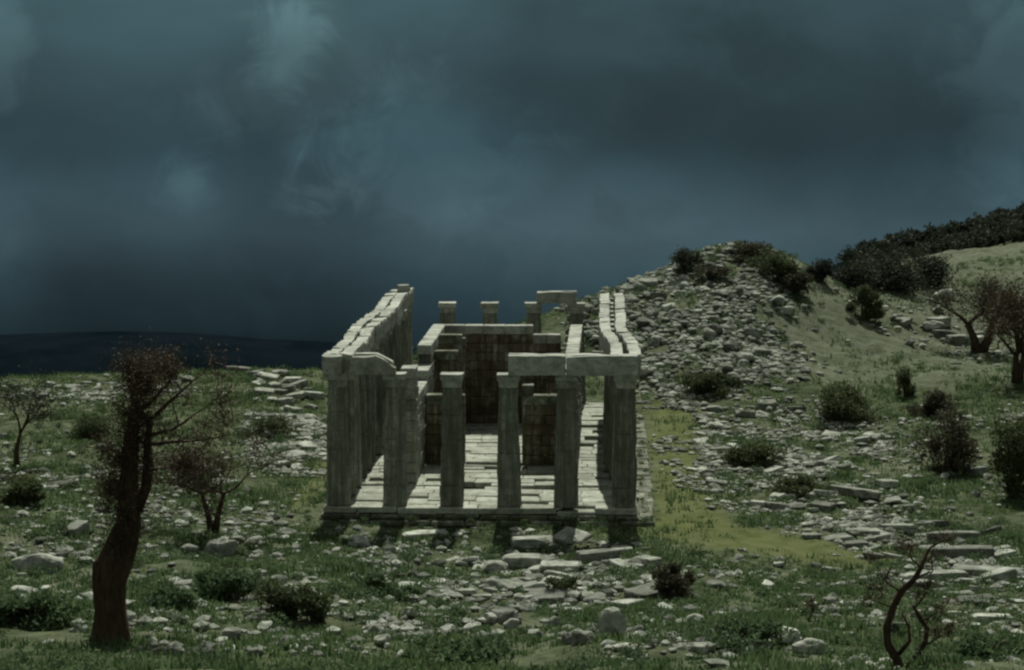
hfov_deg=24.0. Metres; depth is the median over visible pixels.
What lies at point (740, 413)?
fallen block
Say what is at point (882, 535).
fallen block
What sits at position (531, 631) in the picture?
fallen block
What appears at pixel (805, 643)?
boulder
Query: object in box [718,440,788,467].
shrub
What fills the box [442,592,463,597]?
boulder
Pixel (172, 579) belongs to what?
boulder
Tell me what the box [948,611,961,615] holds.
fallen block
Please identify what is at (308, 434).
fallen block
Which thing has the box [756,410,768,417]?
fallen block
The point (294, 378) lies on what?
fallen block
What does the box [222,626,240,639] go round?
boulder
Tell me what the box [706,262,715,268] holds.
boulder
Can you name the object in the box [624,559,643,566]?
fallen block
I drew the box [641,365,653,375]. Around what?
boulder
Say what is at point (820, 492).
fallen block
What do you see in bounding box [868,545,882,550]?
fallen block
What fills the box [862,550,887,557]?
fallen block
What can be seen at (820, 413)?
fallen block
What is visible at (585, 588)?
fallen block
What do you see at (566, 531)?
fallen block
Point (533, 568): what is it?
fallen block
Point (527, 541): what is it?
fallen block
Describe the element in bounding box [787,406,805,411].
fallen block
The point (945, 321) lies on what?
fallen block
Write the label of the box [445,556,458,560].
fallen block
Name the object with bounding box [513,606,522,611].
boulder
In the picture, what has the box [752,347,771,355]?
fallen block
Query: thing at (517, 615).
boulder
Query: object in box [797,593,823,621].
sapling
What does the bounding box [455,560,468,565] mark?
fallen block
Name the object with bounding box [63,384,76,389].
boulder
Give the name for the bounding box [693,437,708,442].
fallen block
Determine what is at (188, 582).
fallen block
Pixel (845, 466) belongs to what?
boulder
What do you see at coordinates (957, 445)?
shrub
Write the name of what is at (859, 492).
fallen block
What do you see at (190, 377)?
boulder
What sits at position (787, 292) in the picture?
boulder
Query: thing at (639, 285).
boulder
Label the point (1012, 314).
tree
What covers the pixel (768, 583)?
fallen block
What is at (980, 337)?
fallen block
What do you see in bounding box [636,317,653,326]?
boulder
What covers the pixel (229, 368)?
fallen block
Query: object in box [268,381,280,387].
fallen block
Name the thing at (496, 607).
boulder
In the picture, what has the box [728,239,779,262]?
shrub
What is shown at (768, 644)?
boulder
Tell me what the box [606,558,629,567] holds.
fallen block
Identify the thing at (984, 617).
fallen block
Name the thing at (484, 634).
boulder
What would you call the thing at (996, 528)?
fallen block
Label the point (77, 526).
fallen block
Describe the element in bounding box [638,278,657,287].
fallen block
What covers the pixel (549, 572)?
fallen block
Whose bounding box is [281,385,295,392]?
fallen block
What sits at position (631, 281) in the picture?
fallen block
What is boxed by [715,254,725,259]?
fallen block
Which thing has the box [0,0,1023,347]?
sky
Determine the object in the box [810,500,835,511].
fallen block
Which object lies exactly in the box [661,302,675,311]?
fallen block
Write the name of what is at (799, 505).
boulder
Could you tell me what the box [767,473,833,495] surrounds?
shrub
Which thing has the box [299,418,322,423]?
fallen block
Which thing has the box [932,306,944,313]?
boulder
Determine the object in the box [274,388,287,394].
fallen block
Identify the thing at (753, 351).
boulder
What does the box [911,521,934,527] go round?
fallen block
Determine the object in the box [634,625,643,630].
boulder
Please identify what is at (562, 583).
shrub
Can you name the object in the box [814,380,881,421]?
shrub
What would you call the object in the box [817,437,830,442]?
boulder
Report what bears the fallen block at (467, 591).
on the ground at (70, 353)
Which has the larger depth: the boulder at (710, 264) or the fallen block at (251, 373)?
the boulder at (710, 264)
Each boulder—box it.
[0,433,8,438]
[10,585,32,594]
[11,553,63,573]
[53,480,79,488]
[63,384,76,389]
[80,381,91,384]
[81,396,91,401]
[148,637,157,644]
[165,577,182,584]
[167,562,176,565]
[172,643,183,655]
[177,390,189,396]
[180,616,188,624]
[181,543,198,552]
[182,375,193,380]
[184,645,213,656]
[192,623,200,629]
[212,478,231,485]
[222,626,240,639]
[230,535,243,541]
[245,535,262,545]
[247,647,265,655]
[255,501,268,506]
[257,621,272,631]
[271,369,289,374]
[275,527,296,535]
[279,380,290,383]
[285,413,296,418]
[290,422,306,427]
[291,463,301,467]
[304,404,317,408]
[348,542,358,547]
[351,535,368,545]
[364,623,379,634]
[366,622,376,634]
[374,634,390,644]
[383,643,390,648]
[398,581,426,592]
[403,607,416,616]
[437,624,453,634]
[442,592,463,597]
[458,556,480,562]
[471,633,494,638]
[480,561,506,572]
[480,579,508,587]
[480,612,496,622]
[486,606,501,610]
[489,607,516,623]
[503,618,519,628]
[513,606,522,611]
[513,611,521,620]
[549,587,580,598]
[549,616,559,625]
[561,632,571,644]
[571,629,595,645]
[582,592,605,601]
[583,312,589,319]
[584,304,593,312]
[585,330,595,336]
[592,335,598,340]
[596,607,625,637]
[628,558,642,563]
[629,314,638,319]
[633,281,644,290]
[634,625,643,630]
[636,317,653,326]
[638,344,647,351]
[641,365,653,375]
[646,309,658,317]
[649,335,660,344]
[657,602,672,610]
[667,279,677,285]
[669,309,681,312]
[679,281,689,287]
[686,613,703,622]
[695,416,709,420]
[699,469,714,474]
[702,327,715,337]
[705,392,718,398]
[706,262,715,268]
[706,324,722,334]
[706,580,725,588]
[708,422,725,428]
[721,324,730,329]
[722,364,733,371]
[723,340,739,351]
[730,245,740,253]
[735,285,743,293]
[735,352,753,361]
[737,359,748,365]
[738,273,745,280]
[750,349,756,355]
[751,365,761,372]
[759,642,771,647]
[769,295,784,304]
[773,626,799,643]
[781,352,790,355]
[783,289,791,293]
[788,502,806,508]
[789,349,798,353]
[791,638,826,654]
[811,562,823,568]
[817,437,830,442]
[837,463,850,469]
[876,441,891,444]
[884,496,901,503]
[890,314,899,320]
[893,317,902,321]
[904,339,914,344]
[919,343,926,348]
[922,320,943,329]
[931,289,955,298]
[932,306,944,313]
[973,599,989,606]
[975,331,985,335]
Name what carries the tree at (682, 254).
on the ground at (70, 353)
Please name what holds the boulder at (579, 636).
on the ground at (70, 353)
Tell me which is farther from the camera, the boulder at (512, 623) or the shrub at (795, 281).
the shrub at (795, 281)
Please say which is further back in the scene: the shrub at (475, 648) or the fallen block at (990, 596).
the fallen block at (990, 596)
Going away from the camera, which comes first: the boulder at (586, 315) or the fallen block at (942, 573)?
the fallen block at (942, 573)
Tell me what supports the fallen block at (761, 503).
on the ground at (70, 353)
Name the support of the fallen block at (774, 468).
on the ground at (70, 353)
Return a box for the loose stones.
[0,240,1023,669]
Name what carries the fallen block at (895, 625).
on the ground at (70, 353)
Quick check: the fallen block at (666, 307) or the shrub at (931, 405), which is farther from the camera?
the fallen block at (666, 307)
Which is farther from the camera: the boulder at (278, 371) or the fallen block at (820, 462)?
the boulder at (278, 371)
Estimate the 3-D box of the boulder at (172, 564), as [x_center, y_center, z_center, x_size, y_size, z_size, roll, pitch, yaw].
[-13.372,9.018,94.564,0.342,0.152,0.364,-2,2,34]
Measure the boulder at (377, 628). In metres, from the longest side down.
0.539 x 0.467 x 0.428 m
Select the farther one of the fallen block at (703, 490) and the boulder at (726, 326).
the boulder at (726, 326)
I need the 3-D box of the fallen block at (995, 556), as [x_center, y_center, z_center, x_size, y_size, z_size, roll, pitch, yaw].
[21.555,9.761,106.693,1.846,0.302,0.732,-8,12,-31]
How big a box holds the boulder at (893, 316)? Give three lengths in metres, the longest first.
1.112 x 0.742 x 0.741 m
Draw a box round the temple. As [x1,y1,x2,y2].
[318,284,654,529]
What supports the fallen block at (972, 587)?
on the ground at (70, 353)
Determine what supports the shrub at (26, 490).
on the ground at (70, 353)
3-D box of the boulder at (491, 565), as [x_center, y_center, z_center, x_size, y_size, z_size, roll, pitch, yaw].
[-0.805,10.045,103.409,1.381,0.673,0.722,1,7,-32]
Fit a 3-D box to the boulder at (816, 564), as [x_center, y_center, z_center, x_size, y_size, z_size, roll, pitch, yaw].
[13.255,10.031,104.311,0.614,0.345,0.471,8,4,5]
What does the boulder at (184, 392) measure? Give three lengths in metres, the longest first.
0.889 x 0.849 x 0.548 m
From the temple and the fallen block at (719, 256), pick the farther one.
the fallen block at (719, 256)
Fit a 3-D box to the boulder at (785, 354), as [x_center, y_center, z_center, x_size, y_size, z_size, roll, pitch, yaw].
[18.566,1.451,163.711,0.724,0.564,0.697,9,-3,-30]
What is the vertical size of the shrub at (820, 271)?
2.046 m
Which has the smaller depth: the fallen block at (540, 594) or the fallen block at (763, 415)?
the fallen block at (540, 594)
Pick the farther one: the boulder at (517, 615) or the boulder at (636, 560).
the boulder at (636, 560)
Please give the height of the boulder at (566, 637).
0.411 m
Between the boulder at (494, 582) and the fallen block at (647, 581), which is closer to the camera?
the boulder at (494, 582)
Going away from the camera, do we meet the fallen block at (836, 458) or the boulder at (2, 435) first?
the fallen block at (836, 458)
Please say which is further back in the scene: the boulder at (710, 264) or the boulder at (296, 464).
the boulder at (710, 264)
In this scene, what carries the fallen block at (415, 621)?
on the ground at (70, 353)
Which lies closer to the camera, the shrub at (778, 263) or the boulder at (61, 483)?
the boulder at (61, 483)
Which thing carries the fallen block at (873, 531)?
on the ground at (70, 353)
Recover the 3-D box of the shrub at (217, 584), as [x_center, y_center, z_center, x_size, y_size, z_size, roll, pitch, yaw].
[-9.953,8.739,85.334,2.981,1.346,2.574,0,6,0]
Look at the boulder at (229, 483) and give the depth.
118.96 m
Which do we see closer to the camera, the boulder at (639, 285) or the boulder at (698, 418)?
the boulder at (698, 418)
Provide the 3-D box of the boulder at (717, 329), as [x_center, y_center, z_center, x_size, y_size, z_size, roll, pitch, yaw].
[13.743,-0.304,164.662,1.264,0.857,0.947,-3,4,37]
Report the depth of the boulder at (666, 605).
87.24 m
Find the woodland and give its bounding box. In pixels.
[851,201,1023,269]
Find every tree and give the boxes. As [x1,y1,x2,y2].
[0,360,71,466]
[75,327,253,643]
[138,410,298,532]
[672,245,692,274]
[831,253,886,290]
[835,244,861,265]
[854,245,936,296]
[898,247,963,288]
[911,261,1018,352]
[955,272,1023,383]
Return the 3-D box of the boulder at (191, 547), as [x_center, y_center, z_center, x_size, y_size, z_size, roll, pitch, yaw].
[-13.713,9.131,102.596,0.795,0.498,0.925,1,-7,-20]
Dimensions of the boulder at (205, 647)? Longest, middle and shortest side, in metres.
0.881 x 0.562 x 0.451 m
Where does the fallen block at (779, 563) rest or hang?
on the ground at (70, 353)
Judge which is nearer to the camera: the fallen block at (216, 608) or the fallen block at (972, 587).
the fallen block at (216, 608)
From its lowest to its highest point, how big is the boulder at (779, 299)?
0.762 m
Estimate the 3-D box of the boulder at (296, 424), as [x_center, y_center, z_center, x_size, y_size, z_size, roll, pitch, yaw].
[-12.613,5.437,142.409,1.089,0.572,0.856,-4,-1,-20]
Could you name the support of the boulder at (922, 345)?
on the ground at (70, 353)
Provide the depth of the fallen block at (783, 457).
130.82 m
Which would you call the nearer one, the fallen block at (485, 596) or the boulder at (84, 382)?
the fallen block at (485, 596)
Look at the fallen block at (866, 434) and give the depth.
139.77 m
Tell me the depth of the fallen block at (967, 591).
92.75 m
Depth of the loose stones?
123.18 m
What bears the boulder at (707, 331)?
on the ground at (70, 353)
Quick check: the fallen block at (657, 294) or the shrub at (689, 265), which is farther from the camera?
the shrub at (689, 265)
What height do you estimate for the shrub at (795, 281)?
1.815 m
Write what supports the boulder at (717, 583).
on the ground at (70, 353)
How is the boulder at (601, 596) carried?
on the ground at (70, 353)
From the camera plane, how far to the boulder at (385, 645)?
71.57 m
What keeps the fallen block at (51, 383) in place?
on the ground at (70, 353)
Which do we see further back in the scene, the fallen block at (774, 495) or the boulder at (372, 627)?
the fallen block at (774, 495)
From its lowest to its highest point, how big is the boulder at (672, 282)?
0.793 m
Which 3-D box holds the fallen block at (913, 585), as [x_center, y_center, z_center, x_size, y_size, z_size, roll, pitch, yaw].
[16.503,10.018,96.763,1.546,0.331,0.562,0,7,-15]
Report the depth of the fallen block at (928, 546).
108.85 m
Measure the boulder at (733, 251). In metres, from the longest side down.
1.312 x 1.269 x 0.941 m
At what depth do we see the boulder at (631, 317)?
168.10 m
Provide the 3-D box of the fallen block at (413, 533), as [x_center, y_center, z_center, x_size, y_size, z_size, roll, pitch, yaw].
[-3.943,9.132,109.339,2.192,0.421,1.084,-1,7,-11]
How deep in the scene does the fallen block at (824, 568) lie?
102.95 m
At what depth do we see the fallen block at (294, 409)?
148.62 m
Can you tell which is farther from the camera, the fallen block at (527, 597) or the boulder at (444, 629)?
the fallen block at (527, 597)
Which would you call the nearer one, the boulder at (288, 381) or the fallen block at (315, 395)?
the fallen block at (315, 395)
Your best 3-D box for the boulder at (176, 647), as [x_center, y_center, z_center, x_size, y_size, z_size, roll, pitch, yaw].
[-8.996,8.523,64.880,0.352,0.394,0.520,-11,21,-25]
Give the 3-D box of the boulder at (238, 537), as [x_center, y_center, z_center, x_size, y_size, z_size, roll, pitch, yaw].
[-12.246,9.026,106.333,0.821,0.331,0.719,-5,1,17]
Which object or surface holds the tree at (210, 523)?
on the ground at (70, 353)
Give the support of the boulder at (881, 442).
on the ground at (70, 353)
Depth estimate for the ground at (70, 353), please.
142.48 m
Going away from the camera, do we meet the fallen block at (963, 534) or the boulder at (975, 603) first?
the boulder at (975, 603)
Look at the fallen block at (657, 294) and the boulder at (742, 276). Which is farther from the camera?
the boulder at (742, 276)
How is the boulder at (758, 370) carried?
on the ground at (70, 353)
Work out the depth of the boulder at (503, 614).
80.06 m
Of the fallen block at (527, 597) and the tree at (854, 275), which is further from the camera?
the tree at (854, 275)
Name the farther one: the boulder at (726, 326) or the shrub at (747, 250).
the shrub at (747, 250)
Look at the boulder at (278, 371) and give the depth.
163.76 m
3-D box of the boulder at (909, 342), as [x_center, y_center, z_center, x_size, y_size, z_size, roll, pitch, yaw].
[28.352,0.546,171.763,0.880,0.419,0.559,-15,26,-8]
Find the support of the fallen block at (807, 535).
on the ground at (70, 353)
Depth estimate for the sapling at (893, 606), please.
64.43 m
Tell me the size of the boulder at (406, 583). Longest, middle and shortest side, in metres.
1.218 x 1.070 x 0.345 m
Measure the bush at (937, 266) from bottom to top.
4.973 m
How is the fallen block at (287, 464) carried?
on the ground at (70, 353)
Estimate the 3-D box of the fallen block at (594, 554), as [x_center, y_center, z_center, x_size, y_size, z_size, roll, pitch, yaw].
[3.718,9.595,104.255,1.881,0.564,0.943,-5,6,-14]
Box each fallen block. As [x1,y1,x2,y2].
[46,381,56,385]
[67,520,89,535]
[173,579,193,586]
[204,538,236,556]
[215,605,228,610]
[226,366,251,372]
[246,371,262,376]
[250,614,267,621]
[252,379,265,385]
[253,387,275,394]
[257,371,279,379]
[264,431,279,437]
[266,397,276,402]
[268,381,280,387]
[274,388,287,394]
[274,397,293,405]
[275,461,290,467]
[279,450,306,457]
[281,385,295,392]
[283,376,301,382]
[283,406,302,413]
[285,391,305,398]
[288,379,308,388]
[295,436,311,440]
[295,441,316,450]
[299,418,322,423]
[301,432,312,436]
[305,391,324,398]
[401,529,448,540]
[413,620,424,625]
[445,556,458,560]
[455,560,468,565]
[458,588,476,593]
[471,559,507,572]
[471,594,491,600]
[483,587,497,592]
[498,577,536,586]
[502,553,541,566]
[507,577,537,580]
[510,535,553,547]
[522,595,533,599]
[523,577,559,587]
[525,574,541,577]
[525,587,565,604]
[526,565,539,572]
[527,629,538,634]
[538,553,556,560]
[539,560,580,571]
[544,570,577,578]
[553,526,591,543]
[560,607,581,614]
[575,548,619,561]
[577,586,587,590]
[578,591,591,599]
[591,308,598,314]
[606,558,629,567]
[610,545,632,553]
[610,599,643,607]
[623,582,664,599]
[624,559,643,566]
[627,278,638,284]
[633,555,661,566]
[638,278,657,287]
[639,577,651,583]
[650,292,667,298]
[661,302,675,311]
[686,467,696,470]
[688,642,709,653]
[692,489,712,493]
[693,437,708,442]
[704,405,723,411]
[705,479,727,486]
[711,446,731,450]
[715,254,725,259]
[734,410,755,417]
[738,328,762,337]
[750,500,764,506]
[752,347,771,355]
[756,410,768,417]
[757,399,775,408]
[762,579,774,586]
[764,465,783,473]
[764,501,790,509]
[769,492,787,499]
[771,453,791,460]
[773,561,783,566]
[774,306,793,314]
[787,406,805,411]
[801,532,820,538]
[808,508,818,511]
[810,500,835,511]
[813,489,835,496]
[817,411,834,417]
[817,460,838,465]
[820,566,841,574]
[822,430,840,436]
[822,532,852,542]
[824,455,840,460]
[825,485,880,498]
[843,540,868,547]
[846,528,879,534]
[853,435,871,443]
[856,424,866,427]
[862,432,874,435]
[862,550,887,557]
[864,531,891,540]
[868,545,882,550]
[871,433,888,440]
[876,479,901,487]
[880,523,916,531]
[883,552,903,557]
[892,622,908,629]
[893,504,914,508]
[897,317,912,326]
[901,569,967,582]
[903,579,937,588]
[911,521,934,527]
[918,520,948,526]
[918,544,949,550]
[926,316,951,327]
[927,530,979,543]
[930,545,994,558]
[932,329,955,337]
[944,340,952,343]
[945,334,967,345]
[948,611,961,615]
[951,564,1023,577]
[956,594,993,602]
[959,578,982,582]
[959,590,982,594]
[967,335,983,346]
[968,585,1006,592]
[969,466,989,475]
[970,613,1016,624]
[975,566,1017,580]
[979,525,1002,533]
[988,548,1016,559]
[994,545,1011,549]
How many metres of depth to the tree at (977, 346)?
172.13 m
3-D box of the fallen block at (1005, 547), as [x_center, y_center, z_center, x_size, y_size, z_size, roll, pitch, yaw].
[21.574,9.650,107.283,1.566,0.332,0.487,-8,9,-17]
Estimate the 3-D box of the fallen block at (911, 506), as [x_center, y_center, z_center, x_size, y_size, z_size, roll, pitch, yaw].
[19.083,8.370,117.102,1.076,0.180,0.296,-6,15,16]
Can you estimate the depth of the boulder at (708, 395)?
150.28 m
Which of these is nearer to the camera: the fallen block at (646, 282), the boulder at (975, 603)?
the boulder at (975, 603)
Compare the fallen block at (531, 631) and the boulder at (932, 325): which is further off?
the boulder at (932, 325)
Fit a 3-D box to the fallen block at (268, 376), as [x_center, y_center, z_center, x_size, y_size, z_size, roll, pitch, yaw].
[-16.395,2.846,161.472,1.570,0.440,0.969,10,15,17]
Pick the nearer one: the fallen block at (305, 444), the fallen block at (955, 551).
the fallen block at (955, 551)
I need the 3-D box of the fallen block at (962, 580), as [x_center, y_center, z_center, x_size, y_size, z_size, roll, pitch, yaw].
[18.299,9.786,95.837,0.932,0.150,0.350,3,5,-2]
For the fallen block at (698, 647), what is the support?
on the ground at (70, 353)
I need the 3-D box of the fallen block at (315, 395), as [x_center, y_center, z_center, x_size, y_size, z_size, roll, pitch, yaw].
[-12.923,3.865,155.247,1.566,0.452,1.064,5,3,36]
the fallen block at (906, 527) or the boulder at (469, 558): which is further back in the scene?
the fallen block at (906, 527)
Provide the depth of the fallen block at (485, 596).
91.43 m
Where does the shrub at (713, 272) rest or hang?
on the ground at (70, 353)
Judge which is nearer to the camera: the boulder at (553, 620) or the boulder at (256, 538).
the boulder at (553, 620)
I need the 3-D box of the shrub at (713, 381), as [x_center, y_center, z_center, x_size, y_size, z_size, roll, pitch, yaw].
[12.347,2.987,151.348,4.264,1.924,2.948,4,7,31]
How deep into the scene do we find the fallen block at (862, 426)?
142.56 m
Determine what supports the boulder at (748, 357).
on the ground at (70, 353)
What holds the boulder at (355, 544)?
on the ground at (70, 353)
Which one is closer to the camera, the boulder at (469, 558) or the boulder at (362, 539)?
the boulder at (469, 558)
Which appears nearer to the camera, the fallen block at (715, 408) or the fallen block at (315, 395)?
the fallen block at (715, 408)
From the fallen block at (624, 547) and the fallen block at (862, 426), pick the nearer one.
the fallen block at (624, 547)
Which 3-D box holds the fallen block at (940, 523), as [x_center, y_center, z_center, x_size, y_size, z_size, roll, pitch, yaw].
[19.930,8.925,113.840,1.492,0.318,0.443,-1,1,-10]
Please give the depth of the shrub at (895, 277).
192.06 m
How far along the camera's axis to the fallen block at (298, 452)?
129.20 m
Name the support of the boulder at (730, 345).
on the ground at (70, 353)
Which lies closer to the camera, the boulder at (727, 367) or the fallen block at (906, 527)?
the fallen block at (906, 527)
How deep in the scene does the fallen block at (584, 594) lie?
92.62 m
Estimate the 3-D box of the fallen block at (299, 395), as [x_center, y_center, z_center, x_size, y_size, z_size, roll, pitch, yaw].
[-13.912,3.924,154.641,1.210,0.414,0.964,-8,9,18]
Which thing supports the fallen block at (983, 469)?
on the ground at (70, 353)
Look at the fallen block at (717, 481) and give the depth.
122.36 m
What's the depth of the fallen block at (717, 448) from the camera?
133.64 m
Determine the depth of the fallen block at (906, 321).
177.54 m
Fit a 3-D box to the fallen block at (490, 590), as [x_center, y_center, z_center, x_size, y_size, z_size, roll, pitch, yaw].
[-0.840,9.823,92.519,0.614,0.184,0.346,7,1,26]
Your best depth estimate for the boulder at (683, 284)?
174.04 m
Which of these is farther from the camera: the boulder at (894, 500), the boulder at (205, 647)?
the boulder at (894, 500)
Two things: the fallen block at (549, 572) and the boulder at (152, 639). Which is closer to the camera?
the boulder at (152, 639)
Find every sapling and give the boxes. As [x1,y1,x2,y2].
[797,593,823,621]
[854,522,962,666]
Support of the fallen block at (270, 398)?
on the ground at (70, 353)
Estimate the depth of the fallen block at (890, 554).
106.85 m
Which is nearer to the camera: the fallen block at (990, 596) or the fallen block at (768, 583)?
the fallen block at (990, 596)
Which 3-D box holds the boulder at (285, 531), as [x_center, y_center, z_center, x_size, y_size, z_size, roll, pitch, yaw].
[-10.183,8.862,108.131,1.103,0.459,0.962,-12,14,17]
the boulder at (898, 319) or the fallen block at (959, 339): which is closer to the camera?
the fallen block at (959, 339)
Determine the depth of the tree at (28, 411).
125.81 m
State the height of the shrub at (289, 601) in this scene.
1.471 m
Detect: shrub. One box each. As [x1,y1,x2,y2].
[0,472,47,505]
[0,588,89,631]
[70,414,110,439]
[134,580,205,611]
[189,565,272,601]
[231,413,298,439]
[249,577,336,619]
[324,567,424,600]
[397,629,519,667]
[542,575,582,595]
[649,560,696,601]
[668,248,704,273]
[671,612,797,652]
[672,370,744,398]
[692,263,731,278]
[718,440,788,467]
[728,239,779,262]
[742,246,802,276]
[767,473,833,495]
[772,270,813,292]
[801,257,834,282]
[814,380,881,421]
[844,284,886,319]
[895,366,916,396]
[906,388,958,416]
[907,402,980,472]
[952,628,1023,659]
[987,414,1023,497]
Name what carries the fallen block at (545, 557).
on the ground at (70, 353)
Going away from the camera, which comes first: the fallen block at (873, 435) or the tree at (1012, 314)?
the fallen block at (873, 435)
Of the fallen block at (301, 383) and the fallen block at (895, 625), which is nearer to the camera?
the fallen block at (895, 625)
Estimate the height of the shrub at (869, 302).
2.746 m
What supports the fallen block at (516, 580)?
on the ground at (70, 353)
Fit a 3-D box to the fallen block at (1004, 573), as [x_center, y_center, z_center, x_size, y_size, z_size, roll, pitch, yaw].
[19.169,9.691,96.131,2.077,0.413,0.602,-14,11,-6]
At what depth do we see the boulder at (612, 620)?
73.48 m
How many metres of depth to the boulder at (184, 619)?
73.88 m
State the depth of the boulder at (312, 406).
151.49 m
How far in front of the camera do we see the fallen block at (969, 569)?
98.09 m
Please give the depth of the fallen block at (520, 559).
104.10 m
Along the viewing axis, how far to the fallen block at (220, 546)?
102.89 m
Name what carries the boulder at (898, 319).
on the ground at (70, 353)
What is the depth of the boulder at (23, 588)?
82.03 m
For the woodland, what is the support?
on the ground at (70, 353)
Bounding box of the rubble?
[2,244,1011,552]
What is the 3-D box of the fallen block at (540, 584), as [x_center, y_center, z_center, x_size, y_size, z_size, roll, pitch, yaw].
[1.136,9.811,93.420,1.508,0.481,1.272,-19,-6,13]
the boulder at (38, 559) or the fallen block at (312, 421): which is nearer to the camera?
the boulder at (38, 559)
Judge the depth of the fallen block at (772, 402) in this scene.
146.84 m
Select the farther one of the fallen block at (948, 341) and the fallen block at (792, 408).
the fallen block at (948, 341)
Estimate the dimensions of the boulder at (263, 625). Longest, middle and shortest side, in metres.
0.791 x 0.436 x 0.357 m
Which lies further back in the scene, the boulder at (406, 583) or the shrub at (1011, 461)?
the shrub at (1011, 461)
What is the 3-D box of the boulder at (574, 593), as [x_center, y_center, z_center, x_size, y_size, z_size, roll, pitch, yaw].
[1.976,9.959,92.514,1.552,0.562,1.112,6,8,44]
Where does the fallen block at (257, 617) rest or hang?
on the ground at (70, 353)
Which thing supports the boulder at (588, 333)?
on the ground at (70, 353)
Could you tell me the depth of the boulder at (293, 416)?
144.95 m
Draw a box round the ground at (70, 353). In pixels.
[0,241,1023,669]
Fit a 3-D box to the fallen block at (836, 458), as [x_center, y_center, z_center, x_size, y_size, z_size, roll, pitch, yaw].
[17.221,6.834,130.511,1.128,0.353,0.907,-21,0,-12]
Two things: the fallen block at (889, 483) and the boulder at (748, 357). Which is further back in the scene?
the boulder at (748, 357)
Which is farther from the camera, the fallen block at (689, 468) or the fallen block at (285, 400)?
the fallen block at (285, 400)
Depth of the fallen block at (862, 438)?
138.50 m
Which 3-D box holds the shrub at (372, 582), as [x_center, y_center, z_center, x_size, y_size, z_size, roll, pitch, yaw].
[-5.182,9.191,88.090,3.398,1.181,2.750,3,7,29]
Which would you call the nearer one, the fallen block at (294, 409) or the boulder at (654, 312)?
the fallen block at (294, 409)
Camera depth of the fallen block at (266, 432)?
139.21 m
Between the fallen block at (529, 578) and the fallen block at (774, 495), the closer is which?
the fallen block at (529, 578)
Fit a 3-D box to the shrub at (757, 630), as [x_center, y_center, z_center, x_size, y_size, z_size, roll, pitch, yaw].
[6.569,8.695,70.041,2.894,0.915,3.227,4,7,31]
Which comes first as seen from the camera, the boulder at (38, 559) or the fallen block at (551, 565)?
the boulder at (38, 559)
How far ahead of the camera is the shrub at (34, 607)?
73.13 m
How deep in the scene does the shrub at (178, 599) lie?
79.11 m
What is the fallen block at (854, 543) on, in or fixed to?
on the ground at (70, 353)
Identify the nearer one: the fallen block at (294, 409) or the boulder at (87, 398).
the fallen block at (294, 409)
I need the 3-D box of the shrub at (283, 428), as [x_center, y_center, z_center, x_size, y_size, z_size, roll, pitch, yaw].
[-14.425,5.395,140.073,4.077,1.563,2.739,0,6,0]
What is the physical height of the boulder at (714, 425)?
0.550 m
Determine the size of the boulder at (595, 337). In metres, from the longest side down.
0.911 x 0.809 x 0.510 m
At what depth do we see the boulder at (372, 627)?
76.24 m
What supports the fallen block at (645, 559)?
on the ground at (70, 353)
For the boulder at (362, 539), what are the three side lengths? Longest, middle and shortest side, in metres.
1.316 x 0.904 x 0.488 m
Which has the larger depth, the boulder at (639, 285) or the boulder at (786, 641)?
the boulder at (639, 285)
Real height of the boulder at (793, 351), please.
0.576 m
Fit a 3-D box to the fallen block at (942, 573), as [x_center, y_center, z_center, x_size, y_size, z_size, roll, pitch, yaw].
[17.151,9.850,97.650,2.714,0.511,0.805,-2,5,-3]
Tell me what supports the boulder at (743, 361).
on the ground at (70, 353)
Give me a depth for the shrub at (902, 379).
151.81 m
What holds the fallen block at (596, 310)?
on the ground at (70, 353)
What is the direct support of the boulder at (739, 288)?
on the ground at (70, 353)
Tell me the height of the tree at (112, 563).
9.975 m
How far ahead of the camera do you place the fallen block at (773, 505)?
116.66 m
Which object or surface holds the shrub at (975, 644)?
on the ground at (70, 353)
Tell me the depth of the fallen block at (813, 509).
116.95 m
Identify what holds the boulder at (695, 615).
on the ground at (70, 353)
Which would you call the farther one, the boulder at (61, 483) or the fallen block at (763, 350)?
the fallen block at (763, 350)
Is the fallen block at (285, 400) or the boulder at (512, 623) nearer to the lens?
the boulder at (512, 623)
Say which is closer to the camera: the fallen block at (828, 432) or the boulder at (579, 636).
the boulder at (579, 636)
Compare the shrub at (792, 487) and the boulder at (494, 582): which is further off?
the shrub at (792, 487)
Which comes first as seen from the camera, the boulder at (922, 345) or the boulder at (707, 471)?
the boulder at (707, 471)
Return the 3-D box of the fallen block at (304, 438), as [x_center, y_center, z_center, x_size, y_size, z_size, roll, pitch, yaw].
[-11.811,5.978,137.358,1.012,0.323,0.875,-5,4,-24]
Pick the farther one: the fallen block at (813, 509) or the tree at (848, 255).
the tree at (848, 255)
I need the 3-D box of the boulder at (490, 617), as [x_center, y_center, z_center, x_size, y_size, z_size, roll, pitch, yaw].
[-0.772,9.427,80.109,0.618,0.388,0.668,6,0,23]
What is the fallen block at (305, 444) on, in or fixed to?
on the ground at (70, 353)
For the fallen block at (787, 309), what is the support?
on the ground at (70, 353)
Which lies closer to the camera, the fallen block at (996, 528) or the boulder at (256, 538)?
the boulder at (256, 538)
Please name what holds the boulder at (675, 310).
on the ground at (70, 353)
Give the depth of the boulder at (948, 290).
191.60 m
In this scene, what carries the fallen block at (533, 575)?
on the ground at (70, 353)
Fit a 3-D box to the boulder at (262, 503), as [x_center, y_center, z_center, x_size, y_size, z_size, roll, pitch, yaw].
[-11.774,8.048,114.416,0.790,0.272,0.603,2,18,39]
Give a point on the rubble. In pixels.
(644, 344)
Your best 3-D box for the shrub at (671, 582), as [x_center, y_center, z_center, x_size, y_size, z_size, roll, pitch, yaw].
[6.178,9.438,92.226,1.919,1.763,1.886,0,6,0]

